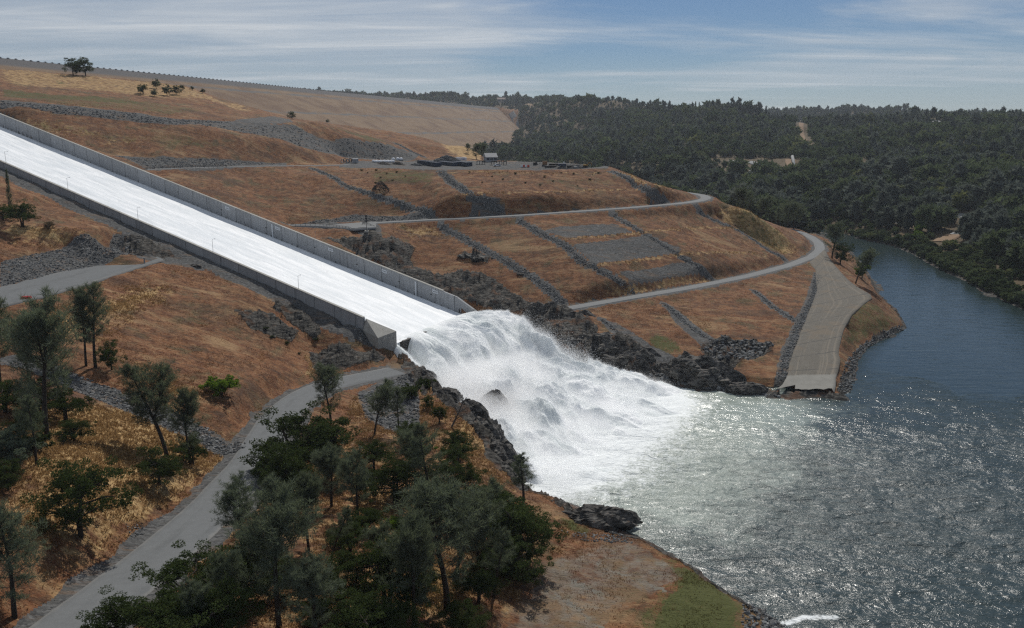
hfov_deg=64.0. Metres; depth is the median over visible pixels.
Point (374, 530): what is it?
grey pine
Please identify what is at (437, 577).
oak tree
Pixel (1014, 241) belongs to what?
valley oak
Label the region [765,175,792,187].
valley oak
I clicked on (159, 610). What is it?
oak tree
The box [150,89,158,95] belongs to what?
hill tree
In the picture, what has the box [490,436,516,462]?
boulder
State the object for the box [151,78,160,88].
hill tree
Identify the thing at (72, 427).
oak tree
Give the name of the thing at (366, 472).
blue oak
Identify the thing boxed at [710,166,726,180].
valley oak
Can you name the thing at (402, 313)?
chute water
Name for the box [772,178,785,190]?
valley pine
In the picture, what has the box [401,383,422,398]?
shrub
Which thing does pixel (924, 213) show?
valley oak
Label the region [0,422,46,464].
blue oak
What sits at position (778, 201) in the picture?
valley oak
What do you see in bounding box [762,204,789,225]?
valley oak
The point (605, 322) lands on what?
riprap drain
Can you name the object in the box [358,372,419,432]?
riprap
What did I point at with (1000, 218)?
valley pine
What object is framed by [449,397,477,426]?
dead tree
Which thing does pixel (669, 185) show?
valley oak
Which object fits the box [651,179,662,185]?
valley pine
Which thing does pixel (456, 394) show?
boulder
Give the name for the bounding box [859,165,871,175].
valley pine
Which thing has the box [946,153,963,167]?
valley pine
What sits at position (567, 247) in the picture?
riprap drain
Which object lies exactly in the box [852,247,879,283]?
grey pine
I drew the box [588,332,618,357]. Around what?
boulder
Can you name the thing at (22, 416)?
grey pine
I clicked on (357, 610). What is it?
oak tree
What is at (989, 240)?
valley oak
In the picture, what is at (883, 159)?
valley pine
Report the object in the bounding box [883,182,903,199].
valley pine
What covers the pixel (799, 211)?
grey pine
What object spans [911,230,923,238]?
fresh tree
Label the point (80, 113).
riprap
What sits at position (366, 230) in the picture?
signal mast
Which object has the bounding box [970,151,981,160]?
valley pine
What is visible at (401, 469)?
oak tree
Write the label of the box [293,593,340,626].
oak tree
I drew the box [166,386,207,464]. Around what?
grey pine
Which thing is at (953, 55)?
sky
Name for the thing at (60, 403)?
oak tree
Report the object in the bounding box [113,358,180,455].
grey pine
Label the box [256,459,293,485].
oak tree
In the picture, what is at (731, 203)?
valley oak
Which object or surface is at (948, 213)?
valley pine
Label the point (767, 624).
riprap
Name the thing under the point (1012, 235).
valley pine
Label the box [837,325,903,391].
riprap
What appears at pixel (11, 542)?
grey pine
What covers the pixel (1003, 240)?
valley oak
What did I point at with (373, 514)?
oak tree
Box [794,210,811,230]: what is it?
valley oak
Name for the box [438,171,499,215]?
riprap drain
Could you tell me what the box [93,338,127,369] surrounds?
oak tree
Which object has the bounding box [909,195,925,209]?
valley pine
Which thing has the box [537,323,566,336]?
boulder
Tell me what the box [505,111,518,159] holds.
groin
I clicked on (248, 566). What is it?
oak tree
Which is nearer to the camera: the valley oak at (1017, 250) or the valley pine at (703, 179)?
the valley oak at (1017, 250)
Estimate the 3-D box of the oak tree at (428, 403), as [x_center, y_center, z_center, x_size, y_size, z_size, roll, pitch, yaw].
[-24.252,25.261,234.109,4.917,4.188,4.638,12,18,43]
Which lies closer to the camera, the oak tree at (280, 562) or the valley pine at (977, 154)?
the oak tree at (280, 562)
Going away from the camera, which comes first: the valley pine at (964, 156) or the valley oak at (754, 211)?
the valley oak at (754, 211)
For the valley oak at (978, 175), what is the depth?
721.89 m
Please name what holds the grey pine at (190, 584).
on the ground at (434, 263)
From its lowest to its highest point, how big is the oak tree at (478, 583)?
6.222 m
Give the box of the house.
[497,98,508,102]
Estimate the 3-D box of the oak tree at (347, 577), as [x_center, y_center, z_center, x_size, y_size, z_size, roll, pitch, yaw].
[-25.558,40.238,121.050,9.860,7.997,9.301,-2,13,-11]
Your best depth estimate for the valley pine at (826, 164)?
864.45 m
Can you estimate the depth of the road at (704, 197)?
417.55 m
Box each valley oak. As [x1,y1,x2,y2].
[657,180,678,189]
[679,184,695,192]
[688,171,701,188]
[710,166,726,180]
[721,197,735,205]
[745,160,777,174]
[747,203,759,215]
[757,158,778,170]
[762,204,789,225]
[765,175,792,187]
[773,165,790,174]
[774,196,802,222]
[784,170,817,188]
[785,162,804,172]
[791,159,810,170]
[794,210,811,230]
[802,165,820,179]
[808,167,834,179]
[820,159,845,169]
[830,176,852,192]
[839,156,862,168]
[858,186,878,210]
[874,203,897,226]
[903,154,925,168]
[911,162,946,177]
[912,202,947,232]
[913,163,941,181]
[920,153,940,158]
[928,203,959,229]
[939,158,975,169]
[942,162,983,175]
[959,172,976,181]
[968,172,986,179]
[972,159,990,173]
[973,227,1014,256]
[986,189,1023,210]
[998,230,1018,248]
[1003,170,1023,184]
[1006,236,1023,268]
[1007,204,1023,219]
[1008,241,1023,263]
[1018,245,1023,261]
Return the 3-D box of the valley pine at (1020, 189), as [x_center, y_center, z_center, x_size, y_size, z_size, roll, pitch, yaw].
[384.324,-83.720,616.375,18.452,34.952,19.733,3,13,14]
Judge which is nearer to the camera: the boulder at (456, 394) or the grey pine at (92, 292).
the grey pine at (92, 292)
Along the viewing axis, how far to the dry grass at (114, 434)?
163.34 m
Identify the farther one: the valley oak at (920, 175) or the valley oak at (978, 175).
the valley oak at (920, 175)
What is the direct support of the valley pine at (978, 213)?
on the ground at (434, 263)
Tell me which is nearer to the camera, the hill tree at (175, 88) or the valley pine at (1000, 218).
the valley pine at (1000, 218)
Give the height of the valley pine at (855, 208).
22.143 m
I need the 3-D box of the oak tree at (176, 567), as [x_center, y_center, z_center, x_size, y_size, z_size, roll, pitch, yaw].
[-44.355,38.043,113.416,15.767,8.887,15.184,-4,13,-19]
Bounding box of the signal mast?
[364,215,368,232]
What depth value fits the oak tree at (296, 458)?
166.08 m
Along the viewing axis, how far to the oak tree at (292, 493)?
155.85 m
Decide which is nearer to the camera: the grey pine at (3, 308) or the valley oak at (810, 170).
the grey pine at (3, 308)
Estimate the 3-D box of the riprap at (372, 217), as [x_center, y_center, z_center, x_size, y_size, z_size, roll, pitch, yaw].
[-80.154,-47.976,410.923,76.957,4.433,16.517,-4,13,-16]
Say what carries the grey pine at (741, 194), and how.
on the ground at (434, 263)
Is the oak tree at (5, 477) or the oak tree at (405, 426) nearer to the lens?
the oak tree at (5, 477)
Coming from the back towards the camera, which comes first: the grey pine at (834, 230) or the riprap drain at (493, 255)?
the grey pine at (834, 230)
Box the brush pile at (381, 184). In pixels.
[372,181,388,190]
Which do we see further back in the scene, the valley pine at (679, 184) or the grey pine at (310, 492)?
the valley pine at (679, 184)
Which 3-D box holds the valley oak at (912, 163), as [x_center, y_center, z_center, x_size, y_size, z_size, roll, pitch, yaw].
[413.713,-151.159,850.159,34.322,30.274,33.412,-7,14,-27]
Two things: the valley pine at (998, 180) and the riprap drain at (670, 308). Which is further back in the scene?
the valley pine at (998, 180)
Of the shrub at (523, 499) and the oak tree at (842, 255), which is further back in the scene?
the oak tree at (842, 255)
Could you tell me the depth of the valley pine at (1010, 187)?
640.08 m
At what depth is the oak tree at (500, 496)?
173.53 m
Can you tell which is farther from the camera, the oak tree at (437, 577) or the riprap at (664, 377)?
the riprap at (664, 377)
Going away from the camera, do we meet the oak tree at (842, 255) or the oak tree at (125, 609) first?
the oak tree at (125, 609)
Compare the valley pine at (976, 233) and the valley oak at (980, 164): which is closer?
the valley pine at (976, 233)
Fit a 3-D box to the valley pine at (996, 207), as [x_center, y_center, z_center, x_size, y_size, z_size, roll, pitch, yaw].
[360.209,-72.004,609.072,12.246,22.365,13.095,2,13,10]
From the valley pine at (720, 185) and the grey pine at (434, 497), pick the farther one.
the valley pine at (720, 185)
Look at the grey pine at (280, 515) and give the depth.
109.92 m
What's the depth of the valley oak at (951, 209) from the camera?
641.95 m
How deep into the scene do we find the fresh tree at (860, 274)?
452.05 m
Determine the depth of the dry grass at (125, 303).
258.19 m
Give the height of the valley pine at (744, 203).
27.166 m
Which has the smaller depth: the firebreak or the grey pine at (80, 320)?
the grey pine at (80, 320)
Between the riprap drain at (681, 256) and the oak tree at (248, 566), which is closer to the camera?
the oak tree at (248, 566)
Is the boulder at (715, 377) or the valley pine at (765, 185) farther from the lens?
the valley pine at (765, 185)
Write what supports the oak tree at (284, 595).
on the ground at (434, 263)
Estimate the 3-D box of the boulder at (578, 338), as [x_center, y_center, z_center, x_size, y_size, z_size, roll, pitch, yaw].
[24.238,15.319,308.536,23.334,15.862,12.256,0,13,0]
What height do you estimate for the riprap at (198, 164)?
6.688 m
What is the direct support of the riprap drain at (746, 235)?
on the ground at (434, 263)
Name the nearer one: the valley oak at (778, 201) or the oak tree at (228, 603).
the oak tree at (228, 603)
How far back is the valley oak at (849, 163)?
875.01 m
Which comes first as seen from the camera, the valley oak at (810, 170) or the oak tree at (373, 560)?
the oak tree at (373, 560)
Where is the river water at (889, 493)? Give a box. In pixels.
[493,229,1023,627]
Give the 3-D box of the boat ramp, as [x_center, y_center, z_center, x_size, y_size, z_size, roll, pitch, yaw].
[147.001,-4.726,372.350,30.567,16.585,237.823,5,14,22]
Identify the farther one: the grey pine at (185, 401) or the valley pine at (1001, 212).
the valley pine at (1001, 212)
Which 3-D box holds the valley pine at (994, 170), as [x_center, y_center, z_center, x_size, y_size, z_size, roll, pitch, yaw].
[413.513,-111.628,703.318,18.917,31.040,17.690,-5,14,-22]
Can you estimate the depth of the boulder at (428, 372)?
270.62 m
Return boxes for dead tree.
[4,168,12,206]
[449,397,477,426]
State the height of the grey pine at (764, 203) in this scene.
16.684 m
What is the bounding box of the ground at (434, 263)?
[0,69,1023,627]
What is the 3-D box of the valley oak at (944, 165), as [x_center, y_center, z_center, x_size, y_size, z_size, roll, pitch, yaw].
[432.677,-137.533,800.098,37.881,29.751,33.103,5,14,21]
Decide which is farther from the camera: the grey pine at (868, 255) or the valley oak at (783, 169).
the valley oak at (783, 169)
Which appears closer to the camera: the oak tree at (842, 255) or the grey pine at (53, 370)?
the grey pine at (53, 370)
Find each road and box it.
[29,367,405,627]
[145,164,347,169]
[372,192,710,223]
[521,229,824,318]
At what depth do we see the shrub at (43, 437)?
155.13 m
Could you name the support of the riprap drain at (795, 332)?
on the ground at (434, 263)
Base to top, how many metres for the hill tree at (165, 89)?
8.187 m
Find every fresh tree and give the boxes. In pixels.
[853,262,870,278]
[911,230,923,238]
[914,223,926,231]
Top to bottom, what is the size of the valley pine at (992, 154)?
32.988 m
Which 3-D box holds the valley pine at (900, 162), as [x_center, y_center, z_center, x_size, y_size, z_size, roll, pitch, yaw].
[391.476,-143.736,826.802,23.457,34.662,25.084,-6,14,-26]
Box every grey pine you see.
[0,282,91,434]
[0,295,15,391]
[0,497,52,618]
[5,317,40,371]
[9,393,46,463]
[33,333,72,385]
[59,281,114,367]
[68,289,96,365]
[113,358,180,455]
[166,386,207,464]
[174,574,220,623]
[202,545,248,618]
[206,470,260,539]
[222,472,325,627]
[234,518,282,570]
[254,472,295,508]
[277,543,346,627]
[286,470,324,550]
[306,361,344,423]
[307,441,350,506]
[325,505,353,559]
[333,444,374,515]
[358,516,398,569]
[364,378,400,434]
[371,501,453,625]
[381,470,494,609]
[389,427,427,470]
[390,386,407,426]
[404,421,451,481]
[450,475,516,572]
[466,499,493,566]
[479,526,516,598]
[509,451,538,502]
[733,186,751,208]
[744,191,755,211]
[755,195,774,218]
[776,198,802,227]
[789,200,807,228]
[822,220,846,257]
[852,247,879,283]
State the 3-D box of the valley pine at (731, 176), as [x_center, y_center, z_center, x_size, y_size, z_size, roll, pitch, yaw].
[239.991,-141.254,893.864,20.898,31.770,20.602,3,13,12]
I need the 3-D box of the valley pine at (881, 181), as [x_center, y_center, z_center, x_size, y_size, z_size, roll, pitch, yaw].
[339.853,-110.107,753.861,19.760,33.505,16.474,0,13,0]
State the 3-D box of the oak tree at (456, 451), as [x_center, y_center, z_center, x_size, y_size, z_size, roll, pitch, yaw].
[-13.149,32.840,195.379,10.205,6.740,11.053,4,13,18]
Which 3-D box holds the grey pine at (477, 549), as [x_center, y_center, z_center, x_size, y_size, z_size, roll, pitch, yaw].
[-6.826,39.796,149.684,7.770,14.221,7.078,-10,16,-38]
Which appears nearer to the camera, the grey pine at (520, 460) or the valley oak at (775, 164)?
the grey pine at (520, 460)
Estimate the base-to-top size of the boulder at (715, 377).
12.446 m
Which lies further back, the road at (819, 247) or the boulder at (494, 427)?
the road at (819, 247)
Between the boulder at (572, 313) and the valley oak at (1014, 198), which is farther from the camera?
the valley oak at (1014, 198)
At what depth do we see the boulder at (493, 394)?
253.67 m
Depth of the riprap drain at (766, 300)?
355.05 m
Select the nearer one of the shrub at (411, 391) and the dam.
the shrub at (411, 391)
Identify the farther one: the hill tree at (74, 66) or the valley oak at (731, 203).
the valley oak at (731, 203)
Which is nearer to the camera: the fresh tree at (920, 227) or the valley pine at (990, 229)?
the valley pine at (990, 229)
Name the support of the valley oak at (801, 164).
on the ground at (434, 263)
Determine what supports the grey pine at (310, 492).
on the ground at (434, 263)
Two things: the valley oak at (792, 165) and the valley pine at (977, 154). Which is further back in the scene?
the valley oak at (792, 165)
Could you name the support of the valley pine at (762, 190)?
on the ground at (434, 263)
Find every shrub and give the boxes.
[19,428,55,450]
[43,220,55,228]
[198,374,240,396]
[386,515,405,529]
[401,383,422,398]
[415,377,436,387]
[466,484,533,514]
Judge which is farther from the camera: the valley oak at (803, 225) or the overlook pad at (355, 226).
the valley oak at (803, 225)
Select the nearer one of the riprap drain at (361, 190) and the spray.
the spray
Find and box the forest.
[304,87,1023,307]
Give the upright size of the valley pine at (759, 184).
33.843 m
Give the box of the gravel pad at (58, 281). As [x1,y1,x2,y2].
[0,257,162,306]
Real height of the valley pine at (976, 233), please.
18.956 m
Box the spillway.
[0,113,476,351]
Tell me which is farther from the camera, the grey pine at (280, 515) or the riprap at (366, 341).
the riprap at (366, 341)
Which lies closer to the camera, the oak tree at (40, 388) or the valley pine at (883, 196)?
the oak tree at (40, 388)
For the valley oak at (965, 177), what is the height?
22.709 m
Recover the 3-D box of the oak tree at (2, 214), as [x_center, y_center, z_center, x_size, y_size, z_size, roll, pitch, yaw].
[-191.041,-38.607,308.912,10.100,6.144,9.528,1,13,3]
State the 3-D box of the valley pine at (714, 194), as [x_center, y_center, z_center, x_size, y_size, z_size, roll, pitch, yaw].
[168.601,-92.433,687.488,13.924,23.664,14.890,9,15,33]
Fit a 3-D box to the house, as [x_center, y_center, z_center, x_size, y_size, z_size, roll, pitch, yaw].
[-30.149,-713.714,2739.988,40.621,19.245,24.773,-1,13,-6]
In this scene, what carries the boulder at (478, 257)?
on the ground at (434, 263)
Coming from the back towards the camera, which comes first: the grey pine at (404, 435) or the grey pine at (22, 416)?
the grey pine at (404, 435)
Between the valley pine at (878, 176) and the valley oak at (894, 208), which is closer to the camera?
the valley oak at (894, 208)
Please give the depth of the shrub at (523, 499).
174.50 m
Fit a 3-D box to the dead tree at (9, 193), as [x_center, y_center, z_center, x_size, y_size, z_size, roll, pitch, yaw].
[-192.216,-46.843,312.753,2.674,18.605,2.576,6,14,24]
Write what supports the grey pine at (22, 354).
on the ground at (434, 263)
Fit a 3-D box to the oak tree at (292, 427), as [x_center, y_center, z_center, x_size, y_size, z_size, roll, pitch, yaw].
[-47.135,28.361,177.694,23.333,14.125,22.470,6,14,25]
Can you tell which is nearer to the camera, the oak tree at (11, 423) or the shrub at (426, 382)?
the oak tree at (11, 423)
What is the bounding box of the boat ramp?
[775,250,871,391]
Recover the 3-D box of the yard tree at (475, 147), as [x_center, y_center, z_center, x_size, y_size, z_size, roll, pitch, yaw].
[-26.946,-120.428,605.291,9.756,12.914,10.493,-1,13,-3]
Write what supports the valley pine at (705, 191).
on the ground at (434, 263)
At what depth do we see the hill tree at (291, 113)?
645.07 m
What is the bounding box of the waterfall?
[394,310,686,483]
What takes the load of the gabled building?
on the ground at (434, 263)
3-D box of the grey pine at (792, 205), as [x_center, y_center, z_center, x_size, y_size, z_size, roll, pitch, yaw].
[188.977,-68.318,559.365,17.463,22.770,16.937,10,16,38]
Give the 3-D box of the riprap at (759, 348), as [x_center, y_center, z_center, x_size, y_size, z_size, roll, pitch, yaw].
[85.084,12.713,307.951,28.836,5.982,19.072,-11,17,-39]
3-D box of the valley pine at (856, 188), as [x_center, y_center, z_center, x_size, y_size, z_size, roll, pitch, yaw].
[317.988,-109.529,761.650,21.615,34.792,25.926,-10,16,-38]
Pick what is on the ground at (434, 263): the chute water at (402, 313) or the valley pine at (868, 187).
the valley pine at (868, 187)
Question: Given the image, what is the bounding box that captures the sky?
[0,0,1023,111]
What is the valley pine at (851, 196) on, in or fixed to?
on the ground at (434, 263)
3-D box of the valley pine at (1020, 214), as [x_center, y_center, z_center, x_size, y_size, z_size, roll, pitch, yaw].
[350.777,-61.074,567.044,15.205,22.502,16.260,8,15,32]
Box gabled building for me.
[483,153,497,161]
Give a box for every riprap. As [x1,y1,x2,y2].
[0,101,228,123]
[0,234,141,285]
[119,156,280,168]
[126,522,144,537]
[202,124,411,158]
[274,213,428,223]
[354,327,377,348]
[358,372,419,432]
[561,530,632,543]
[649,373,780,397]
[702,335,773,360]
[741,600,786,627]
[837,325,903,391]
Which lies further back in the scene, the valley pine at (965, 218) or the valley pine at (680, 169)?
the valley pine at (680, 169)
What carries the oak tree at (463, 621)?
on the ground at (434, 263)
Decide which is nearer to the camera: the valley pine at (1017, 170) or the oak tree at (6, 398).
the oak tree at (6, 398)
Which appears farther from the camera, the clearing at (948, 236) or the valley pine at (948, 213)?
the valley pine at (948, 213)
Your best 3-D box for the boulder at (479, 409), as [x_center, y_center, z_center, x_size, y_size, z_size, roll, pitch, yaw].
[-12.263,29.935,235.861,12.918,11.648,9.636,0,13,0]
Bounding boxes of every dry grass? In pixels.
[0,241,710,415]
[0,365,723,627]
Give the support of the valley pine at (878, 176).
on the ground at (434, 263)
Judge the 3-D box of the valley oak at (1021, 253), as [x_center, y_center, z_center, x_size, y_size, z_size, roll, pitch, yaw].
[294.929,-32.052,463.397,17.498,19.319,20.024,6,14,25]
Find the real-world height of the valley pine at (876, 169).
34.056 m
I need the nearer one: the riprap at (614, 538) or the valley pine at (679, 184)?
the riprap at (614, 538)
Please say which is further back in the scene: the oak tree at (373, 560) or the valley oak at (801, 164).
the valley oak at (801, 164)
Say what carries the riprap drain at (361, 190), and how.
on the ground at (434, 263)
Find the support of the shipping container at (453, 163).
on the ground at (434, 263)
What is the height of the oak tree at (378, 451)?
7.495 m
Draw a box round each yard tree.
[469,143,480,159]
[477,142,486,159]
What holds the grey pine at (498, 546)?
on the ground at (434, 263)
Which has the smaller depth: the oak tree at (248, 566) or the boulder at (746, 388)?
the oak tree at (248, 566)
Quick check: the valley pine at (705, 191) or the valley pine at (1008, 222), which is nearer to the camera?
the valley pine at (1008, 222)
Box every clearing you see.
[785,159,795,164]
[932,233,959,241]
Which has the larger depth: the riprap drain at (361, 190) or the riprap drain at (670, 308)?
the riprap drain at (361, 190)
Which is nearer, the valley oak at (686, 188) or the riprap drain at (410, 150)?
the riprap drain at (410, 150)
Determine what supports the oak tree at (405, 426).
on the ground at (434, 263)
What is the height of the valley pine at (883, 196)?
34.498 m
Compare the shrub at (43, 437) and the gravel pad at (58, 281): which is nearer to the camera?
the shrub at (43, 437)
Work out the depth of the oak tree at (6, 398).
170.46 m
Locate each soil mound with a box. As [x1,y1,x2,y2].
[377,161,390,164]
[392,161,404,164]
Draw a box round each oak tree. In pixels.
[0,198,40,226]
[0,204,11,219]
[0,378,27,412]
[0,415,53,436]
[0,458,25,489]
[9,376,60,409]
[20,454,143,537]
[33,378,95,421]
[51,418,96,442]
[75,584,165,627]
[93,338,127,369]
[122,440,188,484]
[128,538,247,626]
[131,576,234,627]
[162,580,271,627]
[167,432,208,463]
[190,536,292,597]
[237,400,361,471]
[247,552,297,571]
[250,441,322,490]
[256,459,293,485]
[257,483,297,512]
[266,559,310,602]
[290,416,375,481]
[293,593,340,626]
[318,583,409,627]
[321,550,368,609]
[325,515,369,552]
[329,529,434,606]
[340,499,389,535]
[350,439,396,469]
[350,593,431,627]
[354,452,433,506]
[390,419,416,444]
[411,569,449,600]
[420,394,434,407]
[421,454,463,484]
[424,592,491,627]
[429,403,447,422]
[437,429,473,449]
[440,439,479,464]
[441,460,487,488]
[451,565,501,603]
[464,480,508,502]
[466,543,518,577]
[470,486,556,550]
[479,532,554,586]
[499,506,568,564]
[831,242,854,263]
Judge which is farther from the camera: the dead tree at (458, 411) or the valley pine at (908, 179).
the valley pine at (908, 179)
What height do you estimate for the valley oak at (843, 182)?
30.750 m
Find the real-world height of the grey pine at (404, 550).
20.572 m
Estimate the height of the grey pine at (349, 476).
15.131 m
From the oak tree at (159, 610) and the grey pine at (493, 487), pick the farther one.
the grey pine at (493, 487)
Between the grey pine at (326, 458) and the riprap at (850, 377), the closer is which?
the grey pine at (326, 458)
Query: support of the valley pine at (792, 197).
on the ground at (434, 263)
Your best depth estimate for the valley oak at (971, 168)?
747.24 m
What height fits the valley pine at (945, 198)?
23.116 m
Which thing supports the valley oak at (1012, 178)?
on the ground at (434, 263)
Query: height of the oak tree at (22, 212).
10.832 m
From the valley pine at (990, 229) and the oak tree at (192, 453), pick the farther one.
the valley pine at (990, 229)
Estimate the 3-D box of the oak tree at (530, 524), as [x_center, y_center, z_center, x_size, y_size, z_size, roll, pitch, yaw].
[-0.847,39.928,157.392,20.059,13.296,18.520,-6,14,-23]
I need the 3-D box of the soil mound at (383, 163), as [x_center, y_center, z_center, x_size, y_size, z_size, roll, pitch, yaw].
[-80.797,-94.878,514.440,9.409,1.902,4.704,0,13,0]
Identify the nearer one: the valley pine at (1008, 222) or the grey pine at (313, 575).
the grey pine at (313, 575)
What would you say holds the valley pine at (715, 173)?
on the ground at (434, 263)
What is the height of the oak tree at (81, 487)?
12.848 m
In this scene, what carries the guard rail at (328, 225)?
on the overlook pad at (355, 226)
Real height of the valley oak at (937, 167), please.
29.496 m
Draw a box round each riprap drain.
[4,360,245,456]
[312,168,430,216]
[395,143,424,156]
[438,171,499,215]
[439,224,564,304]
[517,220,634,293]
[601,319,634,340]
[611,171,665,203]
[613,215,715,280]
[661,303,715,343]
[699,209,786,260]
[752,290,797,321]
[775,273,821,385]
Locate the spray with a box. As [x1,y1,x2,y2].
[399,308,679,487]
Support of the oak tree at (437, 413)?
on the ground at (434, 263)
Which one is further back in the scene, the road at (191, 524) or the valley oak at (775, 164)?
the valley oak at (775, 164)
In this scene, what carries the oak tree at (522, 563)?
on the ground at (434, 263)
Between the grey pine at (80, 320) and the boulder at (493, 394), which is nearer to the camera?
the grey pine at (80, 320)
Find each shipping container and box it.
[432,162,441,166]
[449,162,457,165]
[464,162,471,165]
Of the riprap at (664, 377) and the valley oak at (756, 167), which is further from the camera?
the valley oak at (756, 167)
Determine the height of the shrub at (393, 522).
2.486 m
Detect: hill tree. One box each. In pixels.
[62,57,85,74]
[73,56,94,75]
[136,84,147,93]
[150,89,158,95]
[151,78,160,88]
[161,84,172,93]
[171,85,182,94]
[286,111,295,117]
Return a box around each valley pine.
[641,164,653,179]
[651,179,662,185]
[672,182,684,187]
[674,164,687,175]
[695,173,711,189]
[702,189,712,194]
[707,191,718,197]
[710,169,719,182]
[713,176,728,193]
[725,170,736,182]
[726,180,751,206]
[736,192,755,209]
[752,179,765,191]
[752,179,768,190]
[754,186,769,196]
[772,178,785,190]
[782,194,801,202]
[816,166,828,176]
[821,161,832,171]
[842,178,866,198]
[844,192,857,199]
[846,199,863,222]
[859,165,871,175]
[862,182,874,196]
[867,162,886,179]
[871,188,892,216]
[872,176,887,188]
[874,185,883,192]
[877,173,890,180]
[877,204,895,226]
[878,154,891,168]
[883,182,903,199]
[884,155,909,176]
[892,204,908,228]
[899,175,914,186]
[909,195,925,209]
[920,154,937,166]
[936,194,953,205]
[938,202,949,229]
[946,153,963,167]
[950,161,968,176]
[953,213,973,240]
[959,153,967,160]
[962,226,987,245]
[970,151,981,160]
[970,208,987,231]
[976,227,996,247]
[979,213,994,228]
[984,171,1010,192]
[985,151,1000,159]
[985,166,1004,179]
[990,204,1005,213]
[993,213,1007,229]
[994,209,1007,216]
[1003,231,1022,250]
[1004,182,1017,195]
[1004,215,1012,229]
[1007,163,1023,182]
[1011,210,1023,219]
[1013,181,1023,202]
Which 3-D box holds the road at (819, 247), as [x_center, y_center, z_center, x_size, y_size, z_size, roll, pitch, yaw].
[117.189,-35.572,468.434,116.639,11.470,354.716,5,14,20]
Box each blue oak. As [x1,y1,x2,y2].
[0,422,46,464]
[354,464,376,492]
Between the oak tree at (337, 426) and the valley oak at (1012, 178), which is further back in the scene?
the valley oak at (1012, 178)
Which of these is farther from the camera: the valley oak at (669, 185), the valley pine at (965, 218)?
the valley oak at (669, 185)
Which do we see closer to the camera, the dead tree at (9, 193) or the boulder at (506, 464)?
the boulder at (506, 464)
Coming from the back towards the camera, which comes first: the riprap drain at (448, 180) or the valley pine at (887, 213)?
the valley pine at (887, 213)
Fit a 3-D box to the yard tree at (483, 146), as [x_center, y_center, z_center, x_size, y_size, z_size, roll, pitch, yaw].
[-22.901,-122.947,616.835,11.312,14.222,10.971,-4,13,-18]
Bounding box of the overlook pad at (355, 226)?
[288,221,375,230]
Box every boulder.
[420,369,436,378]
[437,387,463,402]
[450,398,489,418]
[457,253,475,258]
[469,415,505,439]
[470,255,492,260]
[480,389,510,417]
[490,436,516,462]
[501,459,526,481]
[524,301,568,318]
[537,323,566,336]
[553,334,590,346]
[561,504,642,532]
[563,310,596,318]
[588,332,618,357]
[599,346,660,368]
[648,361,666,373]
[664,351,727,382]
[687,365,746,388]
[724,381,767,395]
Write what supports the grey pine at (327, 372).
on the ground at (434, 263)
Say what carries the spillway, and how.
on the ground at (434, 263)
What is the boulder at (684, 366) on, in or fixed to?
on the ground at (434, 263)
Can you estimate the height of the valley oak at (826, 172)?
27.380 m
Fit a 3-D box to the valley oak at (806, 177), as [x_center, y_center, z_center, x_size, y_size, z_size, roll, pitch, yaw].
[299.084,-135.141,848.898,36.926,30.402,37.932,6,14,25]
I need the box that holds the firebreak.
[799,122,809,144]
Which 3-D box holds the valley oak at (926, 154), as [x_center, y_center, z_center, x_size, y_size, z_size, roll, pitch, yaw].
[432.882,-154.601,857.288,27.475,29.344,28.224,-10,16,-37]
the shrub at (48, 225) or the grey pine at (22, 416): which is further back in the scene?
the shrub at (48, 225)
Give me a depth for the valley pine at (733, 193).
660.26 m
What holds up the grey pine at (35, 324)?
on the ground at (434, 263)
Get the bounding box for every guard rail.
[162,165,226,168]
[291,223,364,228]
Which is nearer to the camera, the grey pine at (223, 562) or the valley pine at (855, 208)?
the grey pine at (223, 562)
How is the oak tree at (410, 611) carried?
on the ground at (434, 263)
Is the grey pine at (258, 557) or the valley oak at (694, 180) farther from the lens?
the valley oak at (694, 180)
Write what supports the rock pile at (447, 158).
on the ground at (434, 263)
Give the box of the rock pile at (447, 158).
[433,155,460,161]
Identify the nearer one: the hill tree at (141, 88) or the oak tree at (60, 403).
the oak tree at (60, 403)
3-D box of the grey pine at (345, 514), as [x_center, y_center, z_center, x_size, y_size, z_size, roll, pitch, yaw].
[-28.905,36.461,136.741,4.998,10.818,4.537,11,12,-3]
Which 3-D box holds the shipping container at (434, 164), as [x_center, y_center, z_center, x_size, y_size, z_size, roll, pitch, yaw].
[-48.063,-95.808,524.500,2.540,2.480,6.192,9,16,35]
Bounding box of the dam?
[0,57,518,152]
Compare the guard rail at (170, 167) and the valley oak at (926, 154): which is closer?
the guard rail at (170, 167)
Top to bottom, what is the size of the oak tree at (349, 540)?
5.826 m
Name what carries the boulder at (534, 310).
on the ground at (434, 263)
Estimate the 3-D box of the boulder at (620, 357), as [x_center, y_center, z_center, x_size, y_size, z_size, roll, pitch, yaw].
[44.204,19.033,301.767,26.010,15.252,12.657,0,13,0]
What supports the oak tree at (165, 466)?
on the ground at (434, 263)
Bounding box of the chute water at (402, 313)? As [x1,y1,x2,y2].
[0,126,459,342]
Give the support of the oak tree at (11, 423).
on the ground at (434, 263)
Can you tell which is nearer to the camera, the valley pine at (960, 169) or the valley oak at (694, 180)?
the valley pine at (960, 169)
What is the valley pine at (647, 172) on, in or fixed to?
on the ground at (434, 263)
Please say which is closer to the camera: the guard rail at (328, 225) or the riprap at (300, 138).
the guard rail at (328, 225)
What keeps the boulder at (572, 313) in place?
on the ground at (434, 263)

